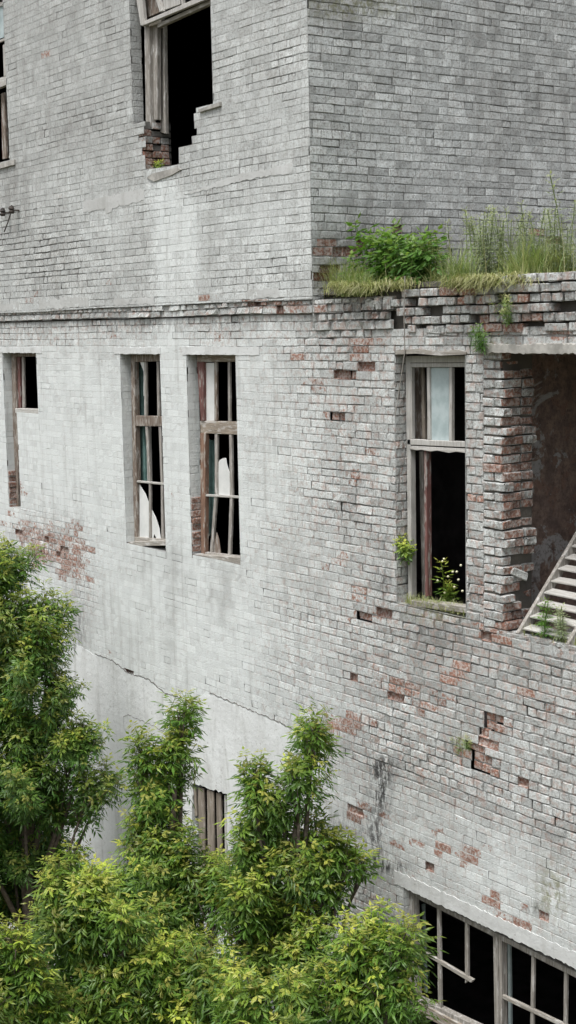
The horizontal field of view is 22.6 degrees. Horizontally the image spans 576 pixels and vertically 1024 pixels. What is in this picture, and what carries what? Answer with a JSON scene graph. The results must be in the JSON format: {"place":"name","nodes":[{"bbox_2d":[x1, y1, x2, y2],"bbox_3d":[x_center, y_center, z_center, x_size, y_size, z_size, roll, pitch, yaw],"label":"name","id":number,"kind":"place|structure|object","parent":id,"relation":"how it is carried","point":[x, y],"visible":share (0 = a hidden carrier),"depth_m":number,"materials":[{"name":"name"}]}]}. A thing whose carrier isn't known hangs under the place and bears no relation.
{"place":"outdoors","nodes":[
{"label":"outdoors","id":0,"kind":"place"},
{"bbox_2d":[402,590,464,615],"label":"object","id":1,"kind":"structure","parent":0,"point":[410,598],"depth_m":14.35,"materials":[{"name":"green plant"}]},
{"label":"ground","id":2,"kind":"structure","parent":0,"visible":0},
{"bbox_2d":[0,909,93,1023],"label":"box elder tree","id":3,"kind":"object","parent":2,"relation":"on","point":[27,996],"visible":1,"depth_m":12.31,"materials":[{"name":"green plant"}]},
{"bbox_2d":[0,531,129,968],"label":"box elder tree","id":4,"kind":"object","parent":2,"relation":"on","point":[38,810],"visible":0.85,"depth_m":18.35,"materials":[{"name":"green plant"}]},
{"bbox_2d":[7,839,253,1023],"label":"box elder tree","id":5,"kind":"object","parent":2,"relation":"on","point":[162,982],"visible":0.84,"depth_m":13.12,"materials":[{"name":"green plant"}]},
{"bbox_2d":[91,688,241,963],"bbox_3d":[-1.226,4.901,15.491,1.717,5.963,1.825,-6,9,-35],"label":"box elder tree","id":6,"kind":"object","parent":2,"relation":"on","point":[174,878],"visible":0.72,"depth_m":15.35,"materials":[{"name":"green plant"}]},
{"bbox_2d":[0,0,575,1023],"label":"brick factory","id":7,"kind":"structure","parent":2,"relation":"on","point":[228,474],"depth_m":16.27,"materials":[{"name":"grey brick"}]},
{"bbox_2d":[0,208,9,215],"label":"wire insulator","id":8,"kind":"object","parent":7,"relation":"attached to","point":[3,212],"visible":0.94,"depth_m":20.93,"materials":[{"name":"ceramic"}]},
{"bbox_2d":[0,2,15,168],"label":"window","id":9,"kind":"structure","parent":7,"relation":"in","point":[5,154],"depth_m":21.40,"materials":[{"name":"grey wood"}]},
{"bbox_2d":[4,205,18,231],"bbox_3d":[-4.034,-4.237,20.794,0.155,0.374,0.297,-17,17,-64],"label":"wire insulator","id":10,"kind":"object","parent":7,"relation":"attached to","point":[11,209],"visible":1,"depth_m":20.70,"materials":[{"name":"metal"}]},
{"bbox_2d":[11,353,42,513],"bbox_3d":[-3.910,-1.157,21.623,0.185,2.454,1.254,-6,9,-35],"label":"window","id":11,"kind":"structure","parent":7,"relation":"in","point":[25,420],"depth_m":21.58,"materials":[{"name":"white wood"}]},
{"bbox_2d":[128,354,165,545],"bbox_3d":[-1.748,-0.776,18.739,0.290,2.556,1.123,-6,9,-35],"label":"window","id":12,"kind":"structure","parent":7,"relation":"in","point":[146,526],"depth_m":18.94,"materials":[{"name":"brown wood"}]},
{"bbox_2d":[152,159,164,167],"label":"hole weed","id":13,"kind":"object","parent":7,"relation":"on","point":[158,163],"visible":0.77,"depth_m":17.74,"materials":[{"name":"green plant"}]},
{"bbox_2d":[137,0,221,181],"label":"window","id":14,"kind":"structure","parent":7,"relation":"in","point":[155,28],"depth_m":17.72,"materials":[{"name":"grey wood"}]},
{"bbox_2d":[193,787,227,866],"bbox_3d":[-0.996,4.170,18.254,0.041,1.397,0.840,-7,9,-36],"label":"window","id":15,"kind":"structure","parent":7,"relation":"in","point":[199,802],"depth_m":18.15,"materials":[{"name":"paint"}]},
{"bbox_2d":[192,355,239,564],"bbox_3d":[-0.777,-0.638,17.367,0.285,2.526,1.140,-6,9,-35],"label":"window","id":16,"kind":"structure","parent":7,"relation":"in","point":[216,480],"depth_m":17.51,"materials":[{"name":"grey wood"}]},
{"bbox_2d":[341,212,456,283],"bbox_3d":[1.141,-2.609,14.661,0.785,0.994,1.736,-4,8,-24],"label":"leafy weed","id":17,"kind":"object","parent":7,"relation":"on","point":[392,247],"visible":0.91,"depth_m":14.48,"materials":[{"name":"green plant"}]},
{"bbox_2d":[395,276,404,415],"bbox_3d":[1.123,-1.628,14.216,0.051,1.377,0.284,-4,8,-18],"label":"hanging wire","id":18,"kind":"object","parent":7,"relation":"hanging from","point":[404,349],"visible":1,"depth_m":14.19,"materials":[{"name":"grey metal"}]},
{"bbox_2d":[391,533,417,564],"bbox_3d":[1.180,0.383,14.652,0.278,0.360,0.561,-2,7,-3],"label":"jamb weed","id":19,"kind":"object","parent":7,"relation":"attached to","point":[404,549],"visible":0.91,"depth_m":14.53,"materials":[{"name":"green plant"}]},
{"bbox_2d":[412,236,446,279],"bbox_3d":[1.417,-2.516,14.385,0.357,0.475,0.642,-1,7,3],"label":"brown weed","id":20,"kind":"object","parent":7,"relation":"on","point":[431,258],"visible":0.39,"depth_m":14.23,"materials":[{"name":"green plant"}]},
{"bbox_2d":[406,355,465,612],"bbox_3d":[1.461,-0.280,14.251,0.350,2.530,1.184,-4,8,-22],"label":"window","id":21,"kind":"structure","parent":7,"relation":"in","point":[438,429],"depth_m":14.42,"materials":[{"name":"paint"}]},
{"bbox_2d":[304,214,575,298],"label":"ledge grass","id":22,"kind":"structure","parent":7,"relation":"on","point":[461,276],"depth_m":13.50,"materials":[{"name":"green plant"}]},
{"bbox_2d":[432,558,463,602],"bbox_3d":[1.585,0.716,14.424,0.350,0.584,0.580,0,7,7],"label":"sill weed","id":23,"kind":"object","parent":7,"relation":"on","point":[447,597],"visible":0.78,"depth_m":14.39,"materials":[{"name":"green plant"}]},
{"bbox_2d":[442,218,455,270],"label":"tall weed","id":24,"kind":"object","parent":7,"relation":"on","point":[448,230],"visible":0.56,"depth_m":13.83,"materials":[{"name":"green plant"}]},
{"bbox_2d":[449,735,472,755],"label":"wall weed","id":25,"kind":"object","parent":7,"relation":"attached to","point":[466,746],"depth_m":14.03,"materials":[{"name":"green plant"}]},
{"bbox_2d":[466,323,490,353],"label":"lintel weed","id":26,"kind":"object","parent":7,"relation":"attached to","point":[480,338],"visible":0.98,"depth_m":13.17,"materials":[{"name":"green plant"}]},
{"bbox_2d":[460,204,523,274],"bbox_3d":[1.924,-2.565,13.719,0.410,0.736,0.941,-6,9,-35],"label":"pale weed","id":27,"kind":"object","parent":7,"relation":"on","point":[484,243],"visible":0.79,"depth_m":13.70,"materials":[{"name":"green plant"}]},
{"bbox_2d":[409,891,575,1023],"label":"window","id":28,"kind":"structure","parent":7,"relation":"in","point":[500,940],"depth_m":14.27,"materials":[{"name":"grey wood"}]},
{"bbox_2d":[488,293,517,327],"bbox_3d":[1.978,-1.832,13.055,0.316,0.321,0.631,1,8,14],"label":"dry tuft","id":29,"kind":"object","parent":7,"relation":"attached to","point":[505,312],"visible":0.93,"depth_m":12.91,"materials":[{"name":"green plant"}]},
{"bbox_2d":[510,567,527,580],"bbox_3d":[2.138,0.578,13.553,0.222,0.154,0.141,-6,9,-35],"label":"loose brick","id":30,"kind":"object","parent":7,"relation":"on","point":[519,574],"visible":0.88,"depth_m":13.50,"materials":[{"name":"grey brick"}]},
{"bbox_2d":[481,170,575,271],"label":"pale weed","id":31,"kind":"object","parent":7,"relation":"on","point":[561,231],"visible":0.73,"depth_m":13.15,"materials":[{"name":"green plant"}]},
{"bbox_2d":[532,597,554,638],"bbox_3d":[2.350,0.958,13.163,0.268,0.408,0.445,-1,7,2],"label":"plant","id":32,"kind":"object","parent":7,"relation":"on","point":[543,619],"visible":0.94,"depth_m":13.09,"materials":[{"name":"green plant"}]},
{"bbox_2d":[516,532,575,644],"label":"staircase","id":33,"kind":"structure","parent":7,"relation":"on","point":[568,555],"depth_m":13.39,"materials":[{"name":"white concrete"}]},
{"bbox_2d":[521,624,575,645],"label":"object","id":34,"kind":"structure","parent":7,"relation":"on","point":[550,636],"depth_m":13.06,"materials":[{"name":"green plant"}]},
{"bbox_2d":[547,602,569,640],"bbox_3d":[2.459,1.000,12.978,0.205,0.372,0.351,-2,7,-5],"label":"plant","id":35,"kind":"object","parent":7,"relation":"on","point":[559,626],"visible":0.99,"depth_m":12.93,"materials":[{"name":"green plant"}]},
{"bbox_2d":[200,695,389,1022],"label":"box elder tree","id":36,"kind":"object","parent":2,"relation":"on","point":[264,907],"visible":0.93,"depth_m":14.22,"materials":[{"name":"green plant"}]},
{"bbox_2d":[194,894,448,1023],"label":"box elder tree","id":37,"kind":"object","parent":2,"relation":"on","point":[359,993],"visible":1,"depth_m":11.71,"materials":[{"name":"green plant"}]}
]}

